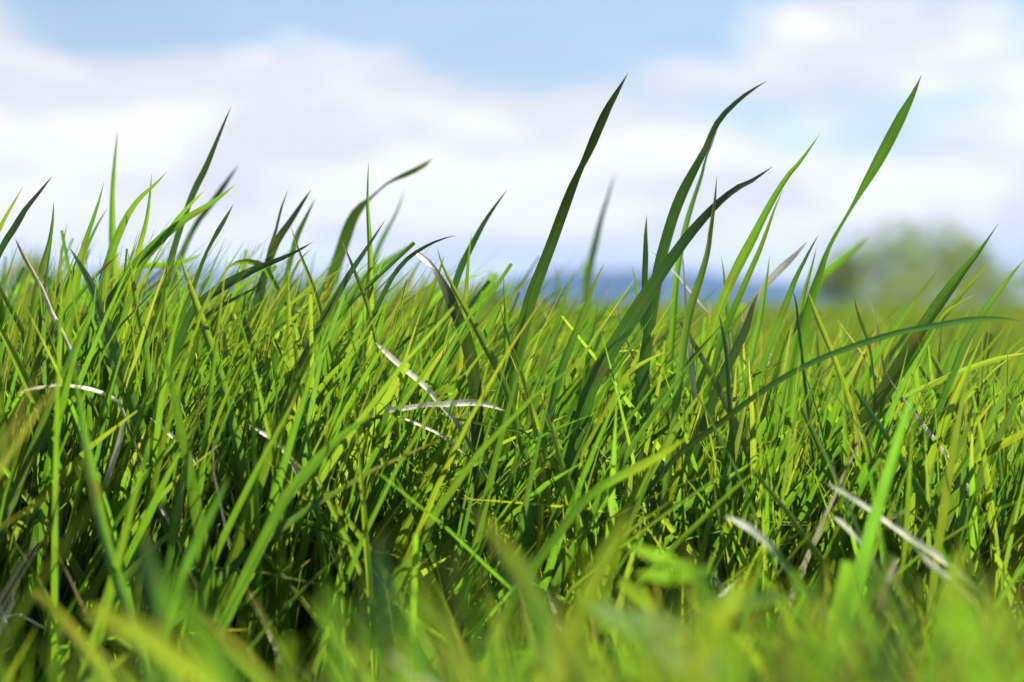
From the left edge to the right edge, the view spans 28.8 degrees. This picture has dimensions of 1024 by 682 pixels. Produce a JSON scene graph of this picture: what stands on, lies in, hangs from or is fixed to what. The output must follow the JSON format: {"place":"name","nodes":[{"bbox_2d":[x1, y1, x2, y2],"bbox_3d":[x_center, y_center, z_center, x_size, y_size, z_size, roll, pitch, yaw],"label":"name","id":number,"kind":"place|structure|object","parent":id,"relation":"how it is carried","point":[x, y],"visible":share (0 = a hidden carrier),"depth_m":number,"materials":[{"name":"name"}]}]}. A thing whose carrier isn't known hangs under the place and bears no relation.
{"place":"outdoors","nodes":[
{"label":"outdoors","id":0,"kind":"place"},
{"bbox_2d":[4,265,423,303],"bbox_3d":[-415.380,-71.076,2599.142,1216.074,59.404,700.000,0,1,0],"label":"distant hills","id":1,"kind":"structure","parent":0,"point":[220,272],"depth_m":2460.75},
{"bbox_2d":[370,529,396,672],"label":"grass blade","id":2,"kind":"object","parent":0,"point":[380,585],"depth_m":0.44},
{"bbox_2d":[0,218,1023,681],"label":"grass","id":3,"kind":"structure","parent":0,"point":[298,618],"depth_m":0.78,"materials":[{"name":"plant"}]},
{"bbox_2d":[0,0,1023,301],"label":"sky","id":4,"kind":"structure","parent":0,"point":[501,95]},
{"bbox_2d":[583,255,593,347],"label":"grass blade","id":5,"kind":"object","parent":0,"point":[591,307],"depth_m":1.27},
{"bbox_2d":[344,269,1019,304],"bbox_3d":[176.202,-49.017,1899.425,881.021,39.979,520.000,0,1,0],"label":"hills","id":6,"kind":"structure","parent":0,"point":[624,280],"depth_m":1753.68,"materials":[{"name":"blue"}]},
{"bbox_3d":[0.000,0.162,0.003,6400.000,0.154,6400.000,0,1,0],"label":"ground","id":7,"kind":"structure","parent":0,"visible":0},
{"bbox_2d":[0,177,51,257],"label":"grass blade","id":8,"kind":"object","parent":7,"relation":"on","point":[10,233],"depth_m":0.82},
{"bbox_2d":[0,203,53,666],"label":"grass blade","id":9,"kind":"object","parent":7,"relation":"on","point":[33,310],"depth_m":0.81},
{"bbox_2d":[0,244,65,301],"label":"field bush","id":10,"kind":"object","parent":7,"relation":"on","point":[38,260],"visible":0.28,"depth_m":37.91,"materials":[{"name":"green plant"}]},
{"bbox_2d":[10,294,79,461],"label":"grass blade","id":11,"kind":"object","parent":7,"relation":"on","point":[53,329],"depth_m":0.79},
{"bbox_2d":[49,225,66,375],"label":"grass blade","id":12,"kind":"object","parent":7,"relation":"on","point":[58,281],"depth_m":0.88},
{"bbox_2d":[15,238,117,467],"bbox_3d":[-0.161,0.090,0.832,0.013,0.264,0.120,1,1,28],"label":"dry straw","id":13,"kind":"object","parent":7,"relation":"on","point":[53,316],"visible":0.42,"depth_m":0.79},
{"bbox_2d":[22,252,120,430],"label":"grass blade","id":14,"kind":"object","parent":7,"relation":"on","point":[81,292],"depth_m":0.82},
{"bbox_2d":[34,591,114,681],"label":"grass blade","id":15,"kind":"object","parent":7,"relation":"on","point":[51,607],"depth_m":0.52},
{"bbox_2d":[53,183,103,409],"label":"grass blade","id":16,"kind":"object","parent":7,"relation":"on","point":[76,281],"depth_m":0.82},
{"bbox_2d":[46,325,126,653],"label":"grass blade","id":17,"kind":"object","parent":7,"relation":"on","point":[76,426],"depth_m":0.78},
{"bbox_2d":[18,384,166,544],"bbox_3d":[-0.145,0.120,0.798,0.021,0.209,0.126,1,1,30],"label":"dry straw","id":18,"kind":"object","parent":7,"relation":"on","point":[113,398],"visible":0.46,"depth_m":0.77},
{"bbox_2d":[83,417,125,573],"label":"dry straw","id":19,"kind":"object","parent":7,"relation":"on","point":[109,472],"visible":0.51,"depth_m":0.76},
{"bbox_2d":[72,361,151,681],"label":"grass blade","id":20,"kind":"object","parent":7,"relation":"on","point":[120,587],"depth_m":0.65,"materials":[{"name":"plant"}]},
{"bbox_2d":[109,131,118,313],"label":"grass blade","id":21,"kind":"object","parent":7,"relation":"on","point":[112,224],"depth_m":0.91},
{"bbox_2d":[72,173,165,438],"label":"grass blade","id":22,"kind":"object","parent":7,"relation":"on","point":[116,239],"depth_m":0.82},
{"bbox_2d":[18,186,232,471],"bbox_3d":[-0.172,0.074,0.821,0.116,0.276,0.005,0,1,0],"label":"grass blade","id":23,"kind":"object","parent":7,"relation":"on","point":[184,219],"depth_m":0.82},
{"bbox_2d":[69,247,199,656],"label":"grass blade","id":24,"kind":"object","parent":7,"relation":"on","point":[132,401],"depth_m":0.79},
{"bbox_2d":[119,175,151,389],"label":"grass blade","id":25,"kind":"object","parent":7,"relation":"on","point":[139,247],"depth_m":0.83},
{"bbox_2d":[68,189,205,517],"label":"grass blade","id":26,"kind":"object","parent":7,"relation":"on","point":[169,230],"depth_m":0.82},
{"bbox_2d":[77,253,202,308],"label":"grass blade","id":27,"kind":"object","parent":7,"relation":"on","point":[147,265],"depth_m":0.94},
{"bbox_2d":[128,253,162,551],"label":"grass blade","id":28,"kind":"object","parent":7,"relation":"on","point":[147,366],"depth_m":0.81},
{"bbox_2d":[87,607,214,681],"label":"grass blade","id":29,"kind":"object","parent":7,"relation":"on","point":[163,647],"depth_m":0.40,"materials":[{"name":"plant"}]},
{"bbox_2d":[139,260,167,514],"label":"grass blade","id":30,"kind":"object","parent":7,"relation":"on","point":[160,350],"depth_m":0.80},
{"bbox_2d":[140,530,175,681],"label":"grass blade","id":31,"kind":"object","parent":7,"relation":"on","point":[153,589],"depth_m":0.46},
{"bbox_2d":[116,205,232,493],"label":"grass blade","id":32,"kind":"object","parent":7,"relation":"on","point":[217,231],"depth_m":0.81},
{"bbox_2d":[142,108,230,402],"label":"grass blade","id":33,"kind":"object","parent":7,"relation":"on","point":[193,193],"depth_m":0.87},
{"bbox_2d":[151,478,228,680],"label":"grass blade","id":34,"kind":"object","parent":7,"relation":"on","point":[193,548],"depth_m":0.62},
{"bbox_2d":[83,242,312,658],"bbox_3d":[-0.130,0.089,0.799,0.100,0.257,0.009,0,1,0],"label":"grass blade","id":35,"kind":"object","parent":7,"relation":"on","point":[230,281],"depth_m":0.80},
{"bbox_2d":[151,418,250,544],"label":"dry straw","id":36,"kind":"object","parent":7,"relation":"on","point":[211,483],"visible":0.28,"depth_m":0.79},
{"bbox_2d":[169,166,237,289],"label":"grass blade","id":37,"kind":"object","parent":7,"relation":"on","point":[203,214],"depth_m":1.02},
{"bbox_2d":[167,285,259,437],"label":"grass blade","id":38,"kind":"object","parent":7,"relation":"on","point":[194,348],"depth_m":0.82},
{"bbox_2d":[179,254,265,588],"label":"grass blade","id":39,"kind":"object","parent":7,"relation":"on","point":[223,389],"depth_m":0.79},
{"bbox_2d":[228,317,271,518],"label":"grass blade","id":40,"kind":"object","parent":7,"relation":"on","point":[266,366],"depth_m":0.80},
{"bbox_2d":[245,191,287,397],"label":"grass blade","id":41,"kind":"object","parent":7,"relation":"on","point":[264,278],"depth_m":0.88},
{"bbox_2d":[223,249,310,564],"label":"grass blade","id":42,"kind":"object","parent":7,"relation":"on","point":[274,324],"depth_m":0.82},
{"bbox_2d":[231,190,310,378],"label":"grass blade","id":43,"kind":"object","parent":7,"relation":"on","point":[283,230],"depth_m":0.89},
{"bbox_2d":[228,259,335,400],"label":"grass blade","id":44,"kind":"object","parent":7,"relation":"on","point":[269,275],"depth_m":0.87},
{"bbox_2d":[286,268,297,501],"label":"grass blade","id":45,"kind":"object","parent":7,"relation":"on","point":[292,357],"depth_m":0.81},
{"bbox_2d":[275,200,314,330],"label":"grass blade","id":46,"kind":"object","parent":7,"relation":"on","point":[297,237],"depth_m":0.93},
{"bbox_2d":[217,414,373,640],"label":"grass blade","id":47,"kind":"object","parent":7,"relation":"on","point":[297,482],"depth_m":0.70,"materials":[{"name":"plant"}]},
{"bbox_2d":[250,425,355,617],"bbox_3d":[-0.069,0.128,0.787,0.010,0.196,0.099,1,1,31],"label":"dry straw","id":48,"kind":"object","parent":7,"relation":"on","point":[326,535],"visible":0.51,"depth_m":0.77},
{"bbox_2d":[224,219,385,563],"bbox_3d":[-0.094,0.087,0.809,0.087,0.272,0.009,0,1,0],"label":"grass blade","id":49,"kind":"object","parent":7,"relation":"on","point":[316,330],"depth_m":0.81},
{"bbox_2d":[291,228,347,427],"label":"grass blade","id":50,"kind":"object","parent":7,"relation":"on","point":[329,350],"depth_m":0.81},
{"bbox_2d":[302,256,380,435],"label":"grass blade","id":51,"kind":"object","parent":7,"relation":"on","point":[334,335],"depth_m":0.82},
{"bbox_2d":[360,163,373,404],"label":"grass blade","id":52,"kind":"object","parent":7,"relation":"on","point":[370,293],"depth_m":0.82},
{"bbox_2d":[314,158,432,321],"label":"grass blade","id":53,"kind":"object","parent":7,"relation":"on","point":[346,233],"depth_m":0.99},
{"bbox_2d":[346,246,406,316],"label":"grass blade","id":54,"kind":"object","parent":7,"relation":"on","point":[387,261],"depth_m":1.08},
{"bbox_2d":[363,191,404,302],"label":"grass blade","id":55,"kind":"object","parent":7,"relation":"on","point":[381,241],"depth_m":1.06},
{"bbox_2d":[342,242,430,628],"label":"grass blade","id":56,"kind":"object","parent":7,"relation":"on","point":[380,358],"depth_m":0.81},
{"bbox_2d":[326,235,455,462],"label":"grass blade","id":57,"kind":"object","parent":7,"relation":"on","point":[389,283],"depth_m":0.82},
{"bbox_2d":[344,257,443,613],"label":"grass blade","id":58,"kind":"object","parent":7,"relation":"on","point":[427,299],"depth_m":0.82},
{"bbox_2d":[323,399,504,482],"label":"dry straw","id":59,"kind":"object","parent":7,"relation":"on","point":[467,402],"visible":0.35,"depth_m":0.77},
{"bbox_2d":[388,277,468,303],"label":"field bush","id":60,"kind":"object","parent":7,"relation":"on","point":[413,290],"visible":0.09,"depth_m":119.58,"materials":[{"name":"green plant"}]},
{"bbox_2d":[412,250,491,637],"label":"grass blade","id":61,"kind":"object","parent":7,"relation":"on","point":[473,376],"depth_m":0.81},
{"bbox_2d":[376,343,532,562],"bbox_3d":[-0.004,0.109,0.811,0.014,0.219,0.137,1,1,38],"label":"dry straw","id":62,"kind":"object","parent":7,"relation":"on","point":[410,373],"visible":0.41,"depth_m":0.78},
{"bbox_2d":[447,233,471,575],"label":"grass blade","id":63,"kind":"object","parent":7,"relation":"on","point":[457,397],"depth_m":0.82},
{"bbox_2d":[415,189,507,477],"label":"grass blade","id":64,"kind":"object","parent":7,"relation":"on","point":[457,278],"depth_m":0.87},
{"bbox_2d":[398,416,534,534],"bbox_3d":[-0.001,0.124,0.812,0.016,0.191,0.117,1,1,41],"label":"dry straw","id":65,"kind":"object","parent":7,"relation":"on","point":[459,449],"visible":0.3,"depth_m":0.79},
{"bbox_2d":[457,284,510,306],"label":"field bush","id":66,"kind":"object","parent":7,"relation":"on","point":[498,292],"visible":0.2,"depth_m":119.60,"materials":[{"name":"green plant"}]},
{"bbox_2d":[437,248,561,623],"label":"grass blade","id":67,"kind":"object","parent":7,"relation":"on","point":[488,351],"depth_m":0.80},
{"bbox_2d":[496,279,508,443],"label":"grass blade","id":68,"kind":"object","parent":7,"relation":"on","point":[505,346],"depth_m":0.84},
{"bbox_2d":[474,510,561,681],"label":"grass blade","id":69,"kind":"object","parent":7,"relation":"on","point":[514,570],"depth_m":0.42,"materials":[{"name":"plant"}]},
{"bbox_2d":[500,307,567,606],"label":"grass blade","id":70,"kind":"object","parent":7,"relation":"on","point":[535,433],"depth_m":0.80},
{"bbox_2d":[502,273,573,573],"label":"grass blade","id":71,"kind":"object","parent":7,"relation":"on","point":[550,343],"depth_m":0.85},
{"bbox_2d":[478,74,627,635],"bbox_3d":[0.016,0.056,0.826,0.066,0.336,0.014,0,1,0],"label":"grass blade","id":72,"kind":"object","parent":7,"relation":"on","point":[535,286],"depth_m":0.82,"materials":[{"name":"plant"}]},
{"bbox_2d":[507,263,604,673],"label":"grass blade","id":73,"kind":"object","parent":7,"relation":"on","point":[564,360],"depth_m":0.80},
{"bbox_2d":[567,295,599,581],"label":"grass blade","id":74,"kind":"object","parent":7,"relation":"on","point":[587,362],"depth_m":0.85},
{"bbox_2d":[484,437,686,663],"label":"grass blade","id":75,"kind":"object","parent":7,"relation":"on","point":[583,501],"depth_m":0.69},
{"bbox_2d":[559,509,632,681],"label":"grass blade","id":76,"kind":"object","parent":7,"relation":"on","point":[598,574],"depth_m":0.44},
{"bbox_2d":[577,174,614,371],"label":"grass blade","id":77,"kind":"object","parent":7,"relation":"on","point":[591,259],"depth_m":1.18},
{"bbox_2d":[579,352,663,462],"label":"grass blade","id":78,"kind":"object","parent":7,"relation":"on","point":[603,414],"depth_m":0.80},
{"bbox_2d":[642,216,651,547],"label":"grass blade","id":79,"kind":"object","parent":7,"relation":"on","point":[645,265],"depth_m":0.85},
{"bbox_2d":[529,167,771,681],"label":"grass blade","id":80,"kind":"object","parent":7,"relation":"on","point":[630,320],"depth_m":0.80,"materials":[{"name":"plant"}]},
{"bbox_2d":[591,601,719,681],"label":"clover plant","id":81,"kind":"object","parent":7,"relation":"on","point":[619,615],"visible":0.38,"depth_m":0.46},
{"bbox_2d":[652,178,716,601],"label":"grass blade","id":82,"kind":"object","parent":7,"relation":"on","point":[677,393],"depth_m":0.79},
{"bbox_2d":[612,81,765,603],"bbox_3d":[0.070,0.055,0.842,0.078,0.332,0.018,-1,1,-27],"label":"grass blade","id":83,"kind":"object","parent":7,"relation":"on","point":[661,255],"depth_m":0.84,"materials":[{"name":"plant"}]},
{"bbox_2d":[664,131,716,438],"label":"grass blade","id":84,"kind":"object","parent":7,"relation":"on","point":[674,304],"depth_m":0.88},
{"bbox_2d":[682,258,707,497],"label":"grass blade","id":85,"kind":"object","parent":7,"relation":"on","point":[693,384],"visible":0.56,"depth_m":0.81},
{"bbox_2d":[607,544,785,644],"bbox_3d":[0.041,0.141,0.528,0.056,0.174,0.038,-1,1,-39],"label":"clover plant","id":86,"kind":"object","parent":7,"relation":"on","point":[661,575],"visible":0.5,"depth_m":0.53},
{"bbox_2d":[651,252,765,397],"bbox_3d":[0.112,0.084,0.900,0.016,0.246,0.144,1,1,41],"label":"dry straw","id":87,"kind":"object","parent":7,"relation":"on","point":[701,304],"visible":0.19,"depth_m":0.87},
{"bbox_2d":[683,547,748,681],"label":"grass blade","id":88,"kind":"object","parent":7,"relation":"on","point":[728,640],"depth_m":0.42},
{"bbox_2d":[673,292,758,499],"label":"grass blade","id":89,"kind":"object","parent":7,"relation":"on","point":[721,377],"depth_m":0.81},
{"bbox_2d":[682,570,750,681],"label":"grass blade","id":90,"kind":"object","parent":7,"relation":"on","point":[724,611],"depth_m":0.40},
{"bbox_2d":[665,193,781,602],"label":"grass blade","id":91,"kind":"object","parent":7,"relation":"on","point":[729,320],"depth_m":0.84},
{"bbox_2d":[719,315,739,629],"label":"grass blade","id":92,"kind":"object","parent":7,"relation":"on","point":[731,426],"depth_m":0.78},
{"bbox_2d":[721,257,742,479],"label":"grass blade","id":93,"kind":"object","parent":7,"relation":"on","point":[729,336],"depth_m":0.84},
{"bbox_2d":[675,134,819,468],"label":"grass blade","id":94,"kind":"object","parent":7,"relation":"on","point":[737,267],"depth_m":0.82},
{"bbox_2d":[737,256,769,421],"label":"grass blade","id":95,"kind":"object","parent":7,"relation":"on","point":[754,342],"depth_m":0.84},
{"bbox_2d":[704,236,817,565],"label":"grass blade","id":96,"kind":"object","parent":7,"relation":"on","point":[776,327],"depth_m":0.82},
{"bbox_2d":[732,242,806,342],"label":"dry straw","id":97,"kind":"object","parent":7,"relation":"on","point":[779,270],"visible":0.23,"depth_m":0.89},
{"bbox_2d":[727,517,827,624],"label":"dry straw","id":98,"kind":"object","parent":7,"relation":"on","point":[772,547],"visible":0.48,"depth_m":0.65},
{"bbox_2d":[759,250,815,545],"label":"grass blade","id":99,"kind":"object","parent":7,"relation":"on","point":[789,363],"depth_m":0.82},
{"bbox_2d":[791,289,821,581],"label":"grass blade","id":100,"kind":"object","parent":7,"relation":"on","point":[805,389],"depth_m":0.80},
{"bbox_2d":[610,316,1023,536],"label":"grass blade","id":101,"kind":"object","parent":7,"relation":"on","point":[718,424],"depth_m":0.76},
{"bbox_2d":[780,236,868,375],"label":"grass blade","id":102,"kind":"object","parent":7,"relation":"on","point":[832,266],"depth_m":1.10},
{"bbox_2d":[807,250,874,303],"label":"broadleaf tree","id":103,"kind":"object","parent":7,"relation":"on","point":[835,281],"visible":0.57,"depth_m":149.12,"materials":[{"name":"green plant"}]},
{"bbox_2d":[807,290,876,476],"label":"grass blade","id":104,"kind":"object","parent":7,"relation":"on","point":[821,327],"depth_m":0.80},
{"bbox_2d":[775,75,921,506],"bbox_3d":[0.141,0.049,0.846,0.069,0.326,0.019,0,1,0],"label":"grass blade","id":105,"kind":"object","parent":7,"relation":"on","point":[886,145],"depth_m":0.84,"materials":[{"name":"plant"}]},
{"bbox_2d":[851,375,864,523],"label":"grass blade","id":106,"kind":"object","parent":7,"relation":"on","point":[857,440],"depth_m":0.79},
{"bbox_2d":[788,269,937,529],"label":"grass blade","id":107,"kind":"object","parent":7,"relation":"on","point":[866,374],"depth_m":0.82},
{"bbox_2d":[853,294,892,529],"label":"grass blade","id":108,"kind":"object","parent":7,"relation":"on","point":[870,363],"depth_m":0.82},
{"bbox_2d":[834,517,917,648],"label":"dry straw","id":109,"kind":"object","parent":7,"relation":"on","point":[851,532],"visible":0.41,"depth_m":0.67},
{"bbox_2d":[858,421,896,637],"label":"grass blade","id":110,"kind":"object","parent":7,"relation":"on","point":[873,484],"depth_m":0.75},
{"bbox_2d":[865,558,897,655],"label":"dry straw","id":111,"kind":"object","parent":7,"relation":"on","point":[877,614],"visible":0.42,"depth_m":0.62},
{"bbox_2d":[822,216,943,302],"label":"broadleaf tree","id":112,"kind":"object","parent":7,"relation":"on","point":[872,264],"visible":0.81,"depth_m":149.29,"materials":[{"name":"green plant"}]},
{"bbox_2d":[779,224,997,586],"bbox_3d":[0.147,0.084,0.818,0.115,0.266,0.009,0,1,-10],"label":"grass blade","id":113,"kind":"object","parent":7,"relation":"on","point":[932,312],"depth_m":0.82,"materials":[{"name":"plant"}]},
{"bbox_2d":[805,264,988,582],"bbox_3d":[0.151,0.092,0.825,0.099,0.249,0.007,0,1,-15],"label":"grass blade","id":114,"kind":"object","parent":7,"relation":"on","point":[958,297],"depth_m":0.83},
{"bbox_2d":[827,483,969,622],"bbox_3d":[0.153,0.131,0.715,0.025,0.167,0.117,1,1,39],"label":"dry straw","id":115,"kind":"object","parent":7,"relation":"on","point":[867,508],"visible":0.38,"depth_m":0.68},
{"bbox_2d":[845,259,966,305],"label":"field bush","id":116,"kind":"object","parent":7,"relation":"on","point":[909,294],"visible":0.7,"depth_m":119.30,"materials":[{"name":"green plant"}]},
{"bbox_2d":[873,294,974,460],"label":"grass blade","id":117,"kind":"object","parent":7,"relation":"on","point":[949,309],"depth_m":0.82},
{"bbox_2d":[876,210,992,301],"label":"broadleaf tree","id":118,"kind":"object","parent":7,"relation":"on","point":[948,252],"visible":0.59,"depth_m":155.18,"materials":[{"name":"green plant"}]},
{"bbox_2d":[884,369,984,520],"bbox_3d":[0.196,0.110,0.822,0.119,0.200,0.018,-1,1,-43],"label":"dry straw","id":119,"kind":"object","parent":7,"relation":"on","point":[927,430],"visible":0.44,"depth_m":0.80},
{"bbox_2d":[924,546,962,681],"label":"grass blade","id":120,"kind":"object","parent":7,"relation":"on","point":[955,575],"depth_m":0.42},
{"bbox_2d":[888,522,1008,629],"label":"dry straw","id":121,"kind":"object","parent":7,"relation":"on","point":[921,544],"visible":0.39,"depth_m":0.66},
{"bbox_2d":[887,260,1023,552],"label":"grass blade","id":122,"kind":"object","parent":7,"relation":"on","point":[968,338],"depth_m":0.81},
{"bbox_2d":[887,353,1023,429],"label":"grass blade","id":123,"kind":"object","parent":7,"relation":"on","point":[982,363],"depth_m":0.82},
{"bbox_2d":[920,553,1009,662],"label":"dry straw","id":124,"kind":"object","parent":7,"relation":"on","point":[936,568],"visible":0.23,"depth_m":0.62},
{"bbox_2d":[931,233,1001,304],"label":"broadleaf tree","id":125,"kind":"object","parent":7,"relation":"on","point":[985,262],"visible":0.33,"depth_m":161.37,"materials":[{"name":"green plant"}]},
{"bbox_2d":[948,255,1023,305],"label":"field bush","id":126,"kind":"object","parent":7,"relation":"on","point":[989,288],"visible":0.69,"depth_m":119.62,"materials":[{"name":"green plant"}]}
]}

